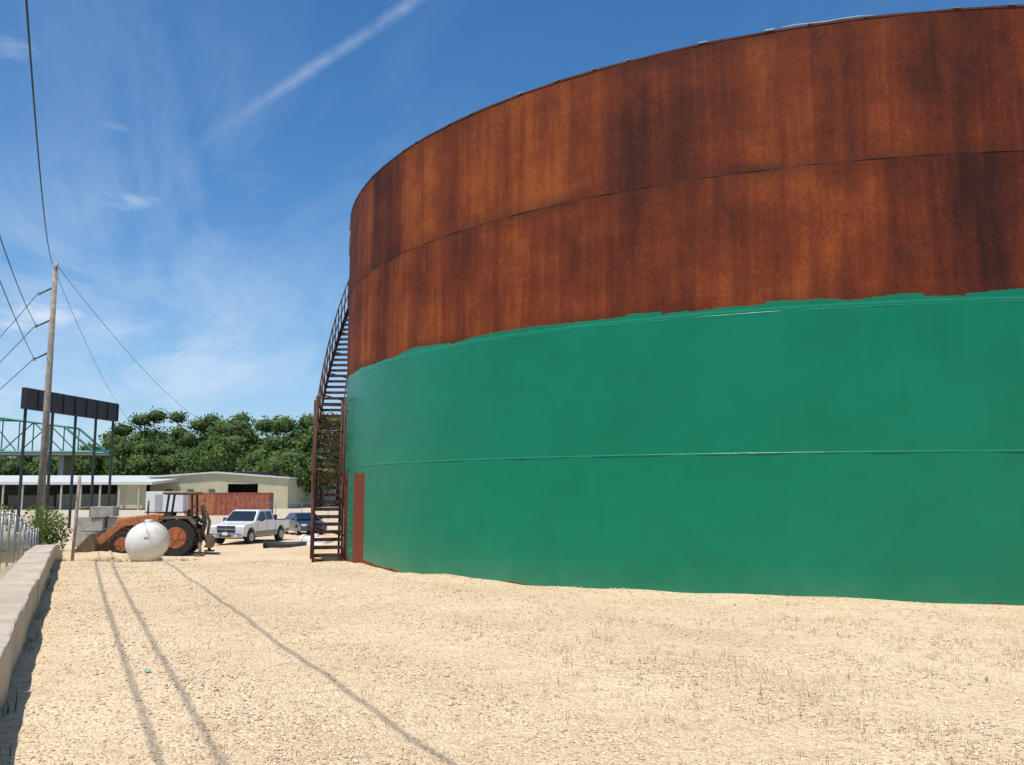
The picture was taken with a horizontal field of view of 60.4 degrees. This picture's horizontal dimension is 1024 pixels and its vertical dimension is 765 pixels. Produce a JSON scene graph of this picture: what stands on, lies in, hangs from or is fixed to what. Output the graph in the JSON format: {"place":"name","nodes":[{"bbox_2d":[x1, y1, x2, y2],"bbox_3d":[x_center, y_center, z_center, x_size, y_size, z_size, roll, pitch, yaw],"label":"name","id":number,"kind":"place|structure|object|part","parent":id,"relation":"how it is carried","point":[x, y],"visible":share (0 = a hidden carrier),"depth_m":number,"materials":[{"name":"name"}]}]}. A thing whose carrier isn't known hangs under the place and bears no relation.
{"place":"outdoors","nodes":[
{"label":"outdoors","id":0,"kind":"place"},
{"bbox_2d":[10,457,344,481],"bbox_3d":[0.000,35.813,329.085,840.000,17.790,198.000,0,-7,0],"label":"wooded hill","id":1,"kind":"structure","parent":0,"point":[58,460],"depth_m":285.26,"materials":[{"name":"green plant"}]},
{"bbox_2d":[0,505,1023,764],"bbox_3d":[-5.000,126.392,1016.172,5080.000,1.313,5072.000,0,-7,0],"label":"ground","id":2,"kind":"structure","parent":0,"point":[232,551],"depth_m":8.53,"materials":[{"name":"beige gravel"}]},
{"bbox_2d":[0,636,11,710],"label":"low wall","id":3,"kind":"structure","parent":2,"relation":"on","point":[5,649],"depth_m":7.12,"materials":[{"name":"concrete"}]},
{"bbox_2d":[0,504,18,531],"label":"shrub","id":4,"kind":"object","parent":2,"relation":"on","point":[11,510],"visible":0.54,"depth_m":42.75,"materials":[{"name":"green plant"}]},
{"bbox_2d":[0,579,37,684],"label":"low wall","id":5,"kind":"structure","parent":2,"relation":"on","point":[18,599],"depth_m":9.89,"materials":[{"name":"concrete"}]},
{"bbox_2d":[0,512,43,570],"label":"chain link fence","id":6,"kind":"object","parent":2,"relation":"on","point":[15,540],"visible":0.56,"depth_m":23.89,"materials":[{"name":"grey metal"}]},
{"bbox_2d":[2,553,50,611],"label":"low wall","id":7,"kind":"structure","parent":2,"relation":"on","point":[31,566],"depth_m":14.80,"materials":[{"name":"concrete"}]},
{"bbox_2d":[11,504,62,554],"bbox_3d":[-21.583,6.724,40.055,2.147,2.396,2.056,-5,-8,34],"label":"shrub","id":8,"kind":"object","parent":2,"relation":"on","point":[28,517],"visible":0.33,"depth_m":39.99,"materials":[{"name":"green plant"}]},
{"bbox_2d":[25,544,55,570],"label":"low wall","id":9,"kind":"structure","parent":2,"relation":"on","point":[51,548],"depth_m":20.57,"materials":[{"name":"concrete"}]},
{"bbox_2d":[32,261,57,543],"bbox_3d":[-22.568,1.488,42.058,0.921,14.901,0.367,2,-7,-15],"label":"utility pole","id":10,"kind":"object","parent":2,"relation":"on","point":[41,489],"visible":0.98,"depth_m":42.13,"materials":[{"name":"brown wood"}]},
{"bbox_2d":[0,0,264,439],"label":"power lines","id":11,"kind":"structure","parent":10,"relation":"attached to","point":[28,29],"depth_m":26.34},
{"bbox_2d":[32,502,72,550],"bbox_3d":[-19.818,6.378,37.737,1.566,2.540,2.382,5,-9,-37],"label":"shrub","id":12,"kind":"object","parent":2,"relation":"on","point":[50,531],"visible":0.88,"depth_m":37.46,"materials":[{"name":"green plant"}]},
{"bbox_2d":[55,545,59,561],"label":"low wall","id":13,"kind":"structure","parent":2,"relation":"on","point":[57,552],"depth_m":25.40,"materials":[{"name":"concrete"}]},
{"bbox_2d":[16,387,118,531],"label":"billboard","id":14,"kind":"object","parent":2,"relation":"on","point":[63,404],"visible":0.88,"depth_m":67.67,"materials":[{"name":"metal"}]},
{"bbox_2d":[71,476,89,560],"bbox_3d":[-14.604,4.838,29.891,0.197,3.303,0.686,-3,-7,20],"label":"wooden post","id":15,"kind":"object","parent":2,"relation":"on","point":[77,508],"visible":0.8,"depth_m":29.64,"materials":[{"name":"brown wood"}]},
{"bbox_2d":[0,475,177,509],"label":"open sided shed","id":16,"kind":"structure","parent":2,"relation":"on","point":[128,491],"depth_m":135.28,"materials":[{"name":"white metal"}]},
{"bbox_2d":[0,417,193,474],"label":"truss bridge","id":17,"kind":"structure","parent":2,"relation":"on","point":[64,463],"depth_m":205.22,"materials":[{"name":"teal metal"}]},
{"bbox_2d":[62,551,132,560],"bbox_3d":[-17.763,7.394,37.361,5.600,0.430,2.318,0,-7,0],"label":"gravel pile","id":18,"kind":"object","parent":2,"relation":"on","point":[96,555],"visible":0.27,"depth_m":36.75,"materials":[{"name":"gravel"}]},
{"bbox_2d":[75,506,122,545],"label":"concrete blocks","id":19,"kind":"object","parent":2,"relation":"on","point":[87,527],"depth_m":45.67,"materials":[{"name":"grey concrete"}]},
{"bbox_2d":[0,557,198,756],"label":"green weeds","id":20,"kind":"object","parent":2,"relation":"on","point":[15,707],"visible":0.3,"depth_m":11.84,"materials":[{"name":"green plant"}]},
{"bbox_2d":[75,492,215,555],"bbox_3d":[-16.535,6.425,40.015,5.900,2.878,2.650,1,-7,-8],"label":"backhoe loader","id":21,"kind":"object","parent":2,"relation":"on","point":[187,534],"visible":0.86,"depth_m":39.21,"materials":[{"name":"metal"}]},
{"bbox_2d":[125,519,169,561],"bbox_3d":[-12.600,5.556,30.451,1.385,1.610,1.900,2,-7,-18],"label":"propane tank","id":22,"kind":"object","parent":2,"relation":"on","point":[148,540],"visible":0.93,"depth_m":29.70,"materials":[{"name":"white metal"}]},
{"bbox_2d":[145,492,188,515],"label":"box trailer","id":23,"kind":"object","parent":2,"relation":"on","point":[158,502],"visible":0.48,"depth_m":96.08,"materials":[{"name":"metal"}]},
{"bbox_2d":[0,406,345,506],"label":"distant trees","id":24,"kind":"object","parent":2,"relation":"on","point":[288,453],"visible":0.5,"depth_m":173.56,"materials":[{"name":"green plant"}]},
{"bbox_2d":[184,493,223,514],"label":"shipping container","id":25,"kind":"object","parent":2,"relation":"on","point":[207,500],"visible":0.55,"depth_m":101.86,"materials":[{"name":"metal"}]},
{"bbox_2d":[148,472,336,508],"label":"metal warehouse","id":26,"kind":"structure","parent":2,"relation":"on","point":[288,493],"depth_m":139.13,"materials":[{"name":"beige metal"}]},
{"bbox_2d":[165,489,214,492],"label":"windows","id":27,"kind":"structure","parent":26,"relation":"in","point":[166,490],"depth_m":138.87,"materials":[{"name":"black glass"}]},
{"bbox_2d":[214,493,273,514],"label":"shipping container","id":28,"kind":"object","parent":2,"relation":"on","point":[242,501],"visible":0.8,"depth_m":101.89,"materials":[{"name":"metal"}]},
{"bbox_2d":[209,510,289,543],"bbox_3d":[-14.745,8.106,49.812,2.400,1.829,5.905,-1,-7,11],"label":"pickup truck","id":29,"kind":"object","parent":2,"relation":"on","point":[248,526],"visible":0.97,"depth_m":48.58,"materials":[{"name":"silver metal"}]},
{"bbox_3d":[-14.012,7.443,49.131,0.124,0.460,1.050,-1,-7,11],"label":"side window","id":30,"kind":"part","parent":29,"relation":"part of","materials":[{"name":"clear glass"}]},
{"bbox_3d":[-13.823,7.561,50.096,0.124,0.460,0.770,-1,-7,11],"label":"side window","id":31,"kind":"part","parent":29,"relation":"part of","materials":[{"name":"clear glass"}]},
{"bbox_2d":[263,540,306,547],"bbox_3d":[-11.323,8.123,43.911,2.374,0.438,0.440,-3,-7,22],"label":"steel pipe","id":32,"kind":"object","parent":2,"relation":"on","point":[267,544],"visible":0.87,"depth_m":43.88,"materials":[{"name":"black metal"}]},
{"bbox_2d":[284,512,326,534],"bbox_3d":[-13.800,9.342,58.304,2.060,1.449,4.485,4,-8,-30],"label":"parked car","id":33,"kind":"object","parent":2,"relation":"on","point":[299,523],"visible":0.56,"depth_m":57.23,"materials":[{"name":"blue paint"}]},
{"bbox_2d":[298,534,332,545],"bbox_3d":[-9.903,8.058,44.851,1.555,0.722,3.871,3,-7,-20],"label":"white pipe","id":34,"kind":"object","parent":2,"relation":"on","point":[304,538],"visible":0.41,"depth_m":45.56,"materials":[{"name":"plastic"}]},
{"bbox_2d":[310,279,348,561],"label":"spiral staircase","id":35,"kind":"structure","parent":2,"relation":"on","point":[318,415],"depth_m":25.15,"materials":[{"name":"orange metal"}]},
{"bbox_2d":[186,612,1023,764],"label":"dry weeds","id":36,"kind":"object","parent":2,"relation":"on","point":[857,720],"visible":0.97,"depth_m":8.05,"materials":[{"name":"beige plant"}]},
{"bbox_2d":[343,4,1023,605],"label":"storage tank","id":37,"kind":"object","parent":2,"relation":"on","point":[741,314],"visible":0.97,"depth_m":15.25,"materials":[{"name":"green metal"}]},
{"bbox_2d":[349,224,349,255],"bbox_3d":[-5.125,-4.530,27.958,0.100,1.030,0.100,0,-7,0],"label":"level gauge","id":38,"kind":"object","parent":37,"relation":"attached to","point":[349,240],"visible":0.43,"depth_m":27.93,"materials":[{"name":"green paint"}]},
{"bbox_2d":[0,0,1023,457],"label":"sky","id":39,"kind":"structure","parent":0,"point":[204,164],"materials":[{"name":"blue"}]}
]}

